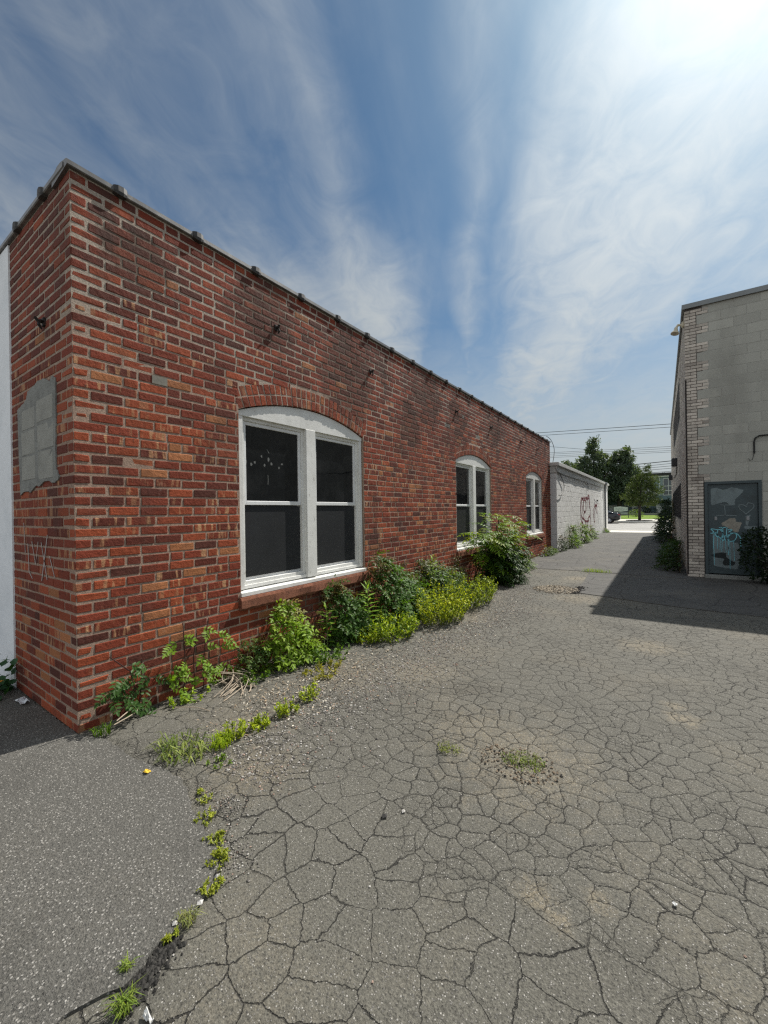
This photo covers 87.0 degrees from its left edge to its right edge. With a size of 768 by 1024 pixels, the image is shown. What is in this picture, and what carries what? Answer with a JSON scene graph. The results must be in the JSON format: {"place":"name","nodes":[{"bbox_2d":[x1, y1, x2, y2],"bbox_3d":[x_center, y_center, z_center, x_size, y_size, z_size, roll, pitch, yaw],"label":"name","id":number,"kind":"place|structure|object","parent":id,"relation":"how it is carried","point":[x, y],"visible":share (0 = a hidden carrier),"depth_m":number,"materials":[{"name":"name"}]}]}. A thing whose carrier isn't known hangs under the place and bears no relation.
{"place":"outdoors","nodes":[
{"label":"outdoors","id":0,"kind":"place"},
{"bbox_2d":[0,158,550,733],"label":"brick building","id":1,"kind":"structure","parent":0,"point":[198,432],"depth_m":3.52,"materials":[{"name":"brick"}]},
{"bbox_2d":[238,406,369,610],"bbox_3d":[-0.854,-0.113,4.692,0.205,2.102,2.029,-1,0,35],"label":"window","id":2,"kind":"structure","parent":1,"relation":"in","point":[300,476],"depth_m":4.54,"materials":[{"name":"white paint"}]},
{"bbox_2d":[456,455,489,557],"bbox_3d":[1.936,-0.157,8.734,0.205,2.102,2.029,-1,0,35],"label":"window","id":3,"kind":"structure","parent":1,"relation":"in","point":[472,473],"depth_m":8.64,"materials":[{"name":"white paint"}]},
{"bbox_2d":[473,548,487,581],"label":"climbing vine","id":4,"kind":"object","parent":1,"relation":"attached to","point":[477,566],"visible":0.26,"depth_m":8.48,"materials":[{"name":"green plant"}]},
{"bbox_2d":[526,472,544,540],"bbox_3d":[4.725,-0.201,12.775,0.205,2.102,2.029,-1,0,35],"label":"window","id":5,"kind":"structure","parent":1,"relation":"in","point":[533,501],"depth_m":12.71,"materials":[{"name":"white paint"}]},
{"bbox_2d":[299,616,326,648],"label":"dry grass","id":6,"kind":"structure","parent":0,"point":[320,634],"depth_m":4.42,"materials":[{"name":"green plant"}]},
{"bbox_2d":[172,584,568,805],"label":"gravel","id":7,"kind":"structure","parent":0,"point":[331,704],"depth_m":3.35,"materials":[{"name":"grey gravel"}]},
{"bbox_2d":[0,0,767,475],"label":"sky","id":8,"kind":"structure","parent":0,"point":[524,202],"materials":[{"name":"blue"}]},
{"bbox_2d":[15,568,767,1023],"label":"alley","id":9,"kind":"structure","parent":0,"point":[467,906],"depth_m":1.90,"materials":[{"name":"grey asphalt"}]},
{"bbox_2d":[88,720,118,737],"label":"grass tuft","id":10,"kind":"object","parent":9,"relation":"on","point":[107,729],"visible":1,"depth_m":2.75,"materials":[{"name":"green plant"}]},
{"bbox_2d":[0,685,217,1023],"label":"asphalt patch","id":11,"kind":"object","parent":9,"relation":"on","point":[105,852],"visible":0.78,"depth_m":1.73,"materials":[{"name":"grey asphalt"}]},
{"bbox_2d":[0,655,18,700],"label":"flowering plant","id":12,"kind":"object","parent":11,"relation":"on","point":[6,686],"visible":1,"depth_m":3.42,"materials":[{"name":"green plant"}]},
{"bbox_2d":[15,697,28,703],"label":"paper litter","id":13,"kind":"object","parent":11,"relation":"on","point":[22,700],"visible":1,"depth_m":3.22,"materials":[{"name":"white paper"}]},
{"bbox_2d":[113,951,140,972],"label":"grass tuft","id":14,"kind":"object","parent":11,"relation":"on","point":[128,963],"visible":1,"depth_m":1.33,"materials":[{"name":"green plant"}]},
{"bbox_2d":[204,845,230,870],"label":"seam weed","id":15,"kind":"object","parent":11,"relation":"on","point":[217,853],"visible":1,"depth_m":1.75,"materials":[{"name":"green plant"}]},
{"bbox_2d":[114,710,137,724],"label":"dry twig","id":16,"kind":"object","parent":9,"relation":"on","point":[124,718],"visible":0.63,"depth_m":2.82,"materials":[{"name":"beige wood"}]},
{"bbox_2d":[94,657,169,726],"bbox_3d":[-1.822,1.308,2.973,0.212,0.576,0.525,-1,0,35],"label":"climbing vine","id":17,"kind":"object","parent":9,"relation":"on","point":[115,695],"visible":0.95,"depth_m":2.96,"materials":[{"name":"green plant"}]},
{"bbox_2d":[142,1006,153,1023],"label":"metal scrap","id":18,"kind":"object","parent":9,"relation":"on","point":[146,1015],"visible":1,"depth_m":1.20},
{"bbox_2d":[161,925,179,944],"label":"seam weed","id":19,"kind":"object","parent":9,"relation":"on","point":[166,938],"visible":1,"depth_m":1.42,"materials":[{"name":"green plant"}]},
{"bbox_2d":[144,727,211,765],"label":"crabgrass","id":20,"kind":"object","parent":9,"relation":"on","point":[174,744],"visible":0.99,"depth_m":2.53,"materials":[{"name":"green plant"}]},
{"bbox_2d":[172,904,206,928],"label":"grass tuft","id":21,"kind":"object","parent":9,"relation":"on","point":[189,915],"visible":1,"depth_m":1.48,"materials":[{"name":"green plant"}]},
{"bbox_2d":[169,685,210,708],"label":"weed","id":22,"kind":"object","parent":9,"relation":"on","point":[171,702],"visible":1,"depth_m":3.21,"materials":[{"name":"green plant"}]},
{"bbox_2d":[175,707,209,710],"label":"dry twig","id":23,"kind":"object","parent":9,"relation":"on","point":[192,707],"visible":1,"depth_m":3.09,"materials":[{"name":"beige wood"}]},
{"bbox_2d":[162,621,240,704],"bbox_3d":[-1.495,1.223,3.401,0.250,0.651,0.716,-1,0,35],"label":"climbing vine","id":24,"kind":"object","parent":9,"relation":"on","point":[182,673],"visible":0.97,"depth_m":3.40,"materials":[{"name":"green plant"}]},
{"bbox_2d":[193,805,216,826],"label":"seam weed","id":25,"kind":"object","parent":9,"relation":"on","point":[210,815],"visible":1,"depth_m":1.98,"materials":[{"name":"green plant"}]},
{"bbox_2d":[197,788,212,803],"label":"seam weed","id":26,"kind":"object","parent":9,"relation":"on","point":[200,790],"visible":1,"depth_m":2.12,"materials":[{"name":"green plant"}]},
{"bbox_2d":[196,874,225,896],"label":"seam weed","id":27,"kind":"object","parent":9,"relation":"on","point":[209,890],"visible":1,"depth_m":1.61,"materials":[{"name":"green plant"}]},
{"bbox_2d":[201,829,225,844],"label":"seam weed","id":28,"kind":"object","parent":9,"relation":"on","point":[221,835],"visible":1,"depth_m":1.85,"materials":[{"name":"green plant"}]},
{"bbox_2d":[206,752,232,768],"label":"weed","id":29,"kind":"object","parent":9,"relation":"on","point":[222,755],"visible":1,"depth_m":2.42,"materials":[{"name":"green plant"}]},
{"bbox_2d":[206,728,236,750],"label":"weed","id":30,"kind":"object","parent":9,"relation":"on","point":[222,741],"visible":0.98,"depth_m":2.59,"materials":[{"name":"green plant"}]},
{"bbox_2d":[208,664,255,701],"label":"dry twig","id":31,"kind":"object","parent":9,"relation":"on","point":[234,684],"visible":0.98,"depth_m":3.49,"materials":[{"name":"beige wood"}]},
{"bbox_2d":[217,718,247,740],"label":"clover clump","id":32,"kind":"object","parent":9,"relation":"on","point":[228,730],"visible":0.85,"depth_m":2.69,"materials":[{"name":"green plant"}]},
{"bbox_2d":[223,635,284,683],"bbox_3d":[-1.190,1.379,3.727,0.363,0.420,0.563,-1,0,35],"label":"leafy shrub","id":33,"kind":"object","parent":9,"relation":"on","point":[256,656],"visible":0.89,"depth_m":3.74,"materials":[{"name":"green plant"}]},
{"bbox_2d":[242,666,270,684],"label":"weed","id":34,"kind":"object","parent":9,"relation":"on","point":[267,671],"visible":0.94,"depth_m":3.61,"materials":[{"name":"green plant"}]},
{"bbox_2d":[244,630,273,670],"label":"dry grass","id":35,"kind":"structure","parent":9,"relation":"on","point":[260,649],"depth_m":3.88,"materials":[{"name":"green plant"}]},
{"bbox_2d":[248,712,270,731],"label":"clover clump","id":36,"kind":"object","parent":9,"relation":"on","point":[265,722],"visible":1,"depth_m":2.83,"materials":[{"name":"green plant"}]},
{"bbox_2d":[273,696,299,717],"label":"clover clump","id":37,"kind":"object","parent":9,"relation":"on","point":[284,710],"visible":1,"depth_m":2.98,"materials":[{"name":"green plant"}]},
{"bbox_2d":[256,598,329,672],"bbox_3d":[-0.868,1.254,4.073,0.573,0.776,0.825,-1,0,35],"label":"leafy shrub","id":38,"kind":"object","parent":9,"relation":"on","point":[294,653],"visible":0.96,"depth_m":3.99,"materials":[{"name":"green plant"}]},
{"bbox_2d":[298,682,320,702],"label":"clover clump","id":39,"kind":"object","parent":9,"relation":"on","point":[308,694],"visible":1,"depth_m":3.24,"materials":[{"name":"green plant"}]},
{"bbox_2d":[301,659,341,680],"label":"weed","id":40,"kind":"object","parent":9,"relation":"on","point":[320,666],"visible":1,"depth_m":3.74,"materials":[{"name":"green plant"}]},
{"bbox_2d":[299,640,351,664],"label":"weed","id":41,"kind":"object","parent":9,"relation":"on","point":[336,650],"visible":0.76,"depth_m":4.06,"materials":[{"name":"green plant"}]},
{"bbox_2d":[316,601,337,646],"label":"tall weed","id":42,"kind":"object","parent":9,"relation":"on","point":[328,617],"visible":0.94,"depth_m":4.45,"materials":[{"name":"green plant"}]},
{"bbox_2d":[317,574,378,649],"bbox_3d":[-0.375,1.162,4.799,0.545,0.878,0.975,-1,0,35],"label":"leafy shrub","id":43,"kind":"object","parent":9,"relation":"on","point":[342,596],"visible":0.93,"depth_m":4.65,"materials":[{"name":"green plant"}]},
{"bbox_2d":[186,596,528,746],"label":"leaf litter","id":44,"kind":"object","parent":9,"relation":"on","point":[265,702],"visible":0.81,"depth_m":3.52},
{"bbox_2d":[353,623,381,643],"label":"yellow weed","id":45,"kind":"object","parent":9,"relation":"on","point":[371,638],"visible":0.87,"depth_m":4.61,"materials":[{"name":"green plant"}]},
{"bbox_2d":[358,579,378,630],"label":"tall weed","id":46,"kind":"object","parent":9,"relation":"on","point":[369,611],"visible":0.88,"depth_m":4.84,"materials":[{"name":"green plant"}]},
{"bbox_2d":[368,608,419,642],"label":"yellow weed","id":47,"kind":"object","parent":9,"relation":"on","point":[385,628],"visible":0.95,"depth_m":4.76,"materials":[{"name":"green plant"}]},
{"bbox_2d":[359,549,436,632],"bbox_3d":[0.319,1.072,5.638,0.756,1.149,1.788,-1,0,35],"label":"leafy shrub","id":48,"kind":"object","parent":9,"relation":"on","point":[402,581],"visible":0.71,"depth_m":5.33,"materials":[{"name":"green plant"}]},
{"bbox_2d":[92,585,767,1023],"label":"rubble","id":49,"kind":"object","parent":9,"relation":"on","point":[160,953],"visible":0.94,"depth_m":1.41,"materials":[{"name":"stone"}]},
{"bbox_2d":[100,974,145,1023],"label":"grass tuft","id":50,"kind":"object","parent":49,"relation":"on","point":[124,1006],"visible":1,"depth_m":1.22,"materials":[{"name":"green plant"}]},
{"bbox_2d":[426,554,439,597],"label":"tall weed","id":51,"kind":"object","parent":9,"relation":"on","point":[432,568],"visible":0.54,"depth_m":6.32,"materials":[{"name":"green plant"}]},
{"bbox_2d":[411,558,470,608],"bbox_3d":[1.018,1.212,6.648,0.780,0.960,1.633,-1,0,35],"label":"climbing vine","id":52,"kind":"object","parent":9,"relation":"on","point":[441,573],"visible":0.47,"depth_m":6.39,"materials":[{"name":"green plant"}]},
{"bbox_2d":[412,573,472,626],"bbox_3d":[0.816,1.171,5.594,0.922,0.651,0.973,-1,0,-5],"label":"yellow weed","id":53,"kind":"object","parent":9,"relation":"on","point":[444,609],"visible":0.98,"depth_m":5.40,"materials":[{"name":"green plant"}]},
{"bbox_2d":[437,741,462,753],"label":"grass tuft","id":54,"kind":"object","parent":9,"relation":"on","point":[442,749],"visible":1,"depth_m":2.52,"materials":[{"name":"green plant"}]},
{"bbox_2d":[449,556,470,583],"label":"climbing vine","id":55,"kind":"object","parent":9,"relation":"on","point":[462,570],"visible":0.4,"depth_m":7.59,"materials":[{"name":"green plant"}]},
{"bbox_2d":[437,569,497,610],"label":"yellow weed","id":56,"kind":"object","parent":9,"relation":"on","point":[477,594],"visible":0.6,"depth_m":6.35,"materials":[{"name":"green plant"}]},
{"bbox_2d":[457,513,541,587],"bbox_3d":[2.443,0.842,8.397,1.347,1.673,2.701,-1,0,35],"label":"sumac sapling","id":57,"kind":"object","parent":9,"relation":"on","point":[504,558],"visible":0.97,"depth_m":8.04,"materials":[{"name":"green plant"}]},
{"bbox_2d":[500,750,545,772],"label":"grass tuft","id":58,"kind":"object","parent":9,"relation":"on","point":[523,761],"visible":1,"depth_m":2.38,"materials":[{"name":"green plant"}]},
{"bbox_2d":[516,549,537,575],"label":"climbing vine","id":59,"kind":"object","parent":9,"relation":"on","point":[528,566],"visible":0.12,"depth_m":9.99,"materials":[{"name":"green plant"}]},
{"bbox_2d":[538,545,560,556],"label":"creeper","id":60,"kind":"object","parent":9,"relation":"on","point":[552,551],"visible":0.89,"depth_m":13.10,"materials":[{"name":"green plant"}]},
{"bbox_2d":[549,462,608,550],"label":"white block building","id":61,"kind":"structure","parent":9,"relation":"on","point":[577,497],"depth_m":17.17,"materials":[{"name":"white brick"}]},
{"bbox_2d":[557,535,568,551],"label":"climbing vine","id":62,"kind":"object","parent":61,"relation":"attached to","point":[562,547],"visible":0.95,"depth_m":14.33,"materials":[{"name":"green plant"}]},
{"bbox_2d":[565,524,583,548],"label":"climbing vine","id":63,"kind":"object","parent":61,"relation":"attached to","point":[575,540],"visible":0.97,"depth_m":15.59,"materials":[{"name":"green plant"}]},
{"bbox_2d":[578,523,592,543],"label":"climbing vine","id":64,"kind":"object","parent":61,"relation":"attached to","point":[586,538],"visible":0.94,"depth_m":17.69,"materials":[{"name":"green plant"}]},
{"bbox_2d":[588,525,598,538],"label":"climbing vine","id":65,"kind":"object","parent":61,"relation":"attached to","point":[594,533],"visible":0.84,"depth_m":19.94,"materials":[{"name":"green plant"}]},
{"bbox_2d":[582,568,609,572],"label":"grass tuft","id":66,"kind":"object","parent":9,"relation":"on","point":[595,570],"visible":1,"depth_m":9.48,"materials":[{"name":"green plant"}]},
{"bbox_2d":[651,497,675,543],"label":"tall shrub","id":67,"kind":"object","parent":9,"relation":"on","point":[662,531],"visible":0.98,"depth_m":17.73,"materials":[{"name":"green plant"}]},
{"bbox_2d":[737,525,767,583],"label":"shrub","id":68,"kind":"object","parent":9,"relation":"on","point":[760,552],"visible":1,"depth_m":7.78,"materials":[{"name":"green plant"}]},
{"bbox_2d":[540,424,665,432],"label":"overhead cable","id":69,"kind":"object","parent":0,"point":[603,428],"visible":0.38,"depth_m":82.82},
{"bbox_2d":[540,427,666,435],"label":"overhead cable","id":70,"kind":"object","parent":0,"point":[605,431],"visible":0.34,"depth_m":82.83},
{"bbox_2d":[551,446,670,452],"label":"overhead cable","id":71,"kind":"object","parent":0,"point":[612,449],"visible":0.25,"depth_m":82.03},
{"bbox_2d":[608,523,666,530],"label":"street","id":72,"kind":"structure","parent":0,"point":[632,526],"depth_m":32.68,"materials":[{"name":"grey asphalt"}]},
{"bbox_2d":[608,510,620,523],"bbox_3d":[21.633,0.421,41.698,4.815,1.467,1.889,-1,0,35],"label":"parked car","id":73,"kind":"object","parent":72,"relation":"on","point":[613,517],"visible":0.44,"depth_m":39.99,"materials":[{"name":"black paint"}]},
{"bbox_2d":[621,515,659,518],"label":"lawn","id":74,"kind":"structure","parent":0,"point":[643,517],"depth_m":54.03,"materials":[{"name":"green plant"}]},
{"bbox_2d":[561,460,583,469],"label":"broadleaf tree","id":75,"kind":"object","parent":74,"relation":"on","point":[569,464],"visible":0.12,"depth_m":72.38,"materials":[{"name":"green plant"}]},
{"bbox_2d":[574,436,615,502],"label":"broadleaf tree","id":76,"kind":"object","parent":74,"relation":"on","point":[600,470],"visible":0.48,"depth_m":66.25,"materials":[{"name":"green plant"}]},
{"bbox_2d":[613,505,628,517],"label":"signboard","id":77,"kind":"object","parent":74,"relation":"on","point":[620,509],"visible":0.87,"depth_m":53.60,"materials":[{"name":"metal"}]},
{"bbox_2d":[606,445,641,511],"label":"broadleaf tree","id":78,"kind":"object","parent":74,"relation":"on","point":[621,475],"visible":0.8,"depth_m":64.90,"materials":[{"name":"green plant"}]},
{"bbox_2d":[629,509,643,516],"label":"shrub","id":79,"kind":"object","parent":74,"relation":"on","point":[636,513],"visible":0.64,"depth_m":56.07,"materials":[{"name":"green plant"}]},
{"bbox_2d":[621,513,657,514],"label":"wall","id":80,"kind":"structure","parent":74,"relation":"on","point":[642,514],"depth_m":59.26,"materials":[{"name":"grey concrete"}]},
{"bbox_2d":[608,472,671,512],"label":"office building","id":81,"kind":"structure","parent":74,"relation":"on","point":[664,480],"depth_m":64.36,"materials":[{"name":"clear glass"}]},
{"bbox_2d":[663,478,671,494],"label":"window","id":82,"kind":"structure","parent":81,"relation":"in","point":[667,484],"depth_m":63.78,"materials":[{"name":"grey glass"}]},
{"bbox_2d":[632,506,657,512],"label":"shrub","id":83,"kind":"object","parent":74,"relation":"on","point":[647,509],"visible":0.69,"depth_m":64.01,"materials":[{"name":"green plant"}]},
{"bbox_2d":[610,530,671,532],"bbox_3d":[14.623,1.276,26.436,12.000,0.050,2.300,-1,0,35],"label":"driveway apron","id":84,"kind":"object","parent":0,"point":[632,531],"depth_m":25.60,"materials":[{"name":"concrete"}]},
{"bbox_2d":[618,519,669,520],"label":"sidewalk","id":85,"kind":"structure","parent":0,"point":[637,519],"depth_m":47.12,"materials":[{"name":"concrete"}]},
{"bbox_2d":[521,532,767,584],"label":"alley pavement","id":86,"kind":"structure","parent":0,"point":[630,553],"depth_m":12.02,"materials":[{"name":"grey asphalt"}]},
{"bbox_2d":[651,537,685,571],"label":"shrub","id":87,"kind":"object","parent":86,"relation":"on","point":[670,550],"visible":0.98,"depth_m":10.06,"materials":[{"name":"green plant"}]},
{"bbox_2d":[669,284,767,581],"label":"block warehouse","id":88,"kind":"structure","parent":86,"relation":"on","point":[718,477],"depth_m":8.43,"materials":[{"name":"grey concrete"}]},
{"bbox_2d":[673,383,679,451],"bbox_3d":[10.858,-3.292,15.040,0.018,1.180,8.350,-1,0,35],"label":"window","id":89,"kind":"structure","parent":88,"relation":"in","point":[678,383],"depth_m":13.60,"materials":[{"name":"metal"}]},
{"bbox_2d":[673,483,680,519],"bbox_3d":[11.810,-0.346,16.360,0.018,1.100,11.650,-1,0,35],"label":"window","id":90,"kind":"structure","parent":88,"relation":"in","point":[677,510],"depth_m":14.65,"materials":[{"name":"glass"}]},
{"bbox_2d":[704,480,765,581],"bbox_3d":[7.212,0.374,8.317,1.000,2.027,0.200,-1,0,35],"label":"door","id":91,"kind":"structure","parent":88,"relation":"in","point":[732,508],"depth_m":8.37,"materials":[{"name":"metal"}]},
{"bbox_2d":[580,572,767,617],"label":"asphalt strip","id":92,"kind":"object","parent":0,"point":[747,599],"visible":0.92,"depth_m":7.08,"materials":[{"name":"grey asphalt"}]},
{"label":"ground","id":93,"kind":"structure","parent":0,"visible":0},
{"bbox_2d":[613,521,666,522],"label":"kerb","id":94,"kind":"structure","parent":93,"relation":"on","point":[634,521],"depth_m":40.86,"materials":[{"name":"concrete"}]},
{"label":"mulch bed","id":95,"kind":"object","parent":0,"visible":0},
{"bbox_2d":[619,463,665,519],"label":"street tree","id":96,"kind":"object","parent":95,"relation":"on","point":[640,487],"visible":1,"depth_m":43.10,"materials":[{"name":"green plant"}]}
]}

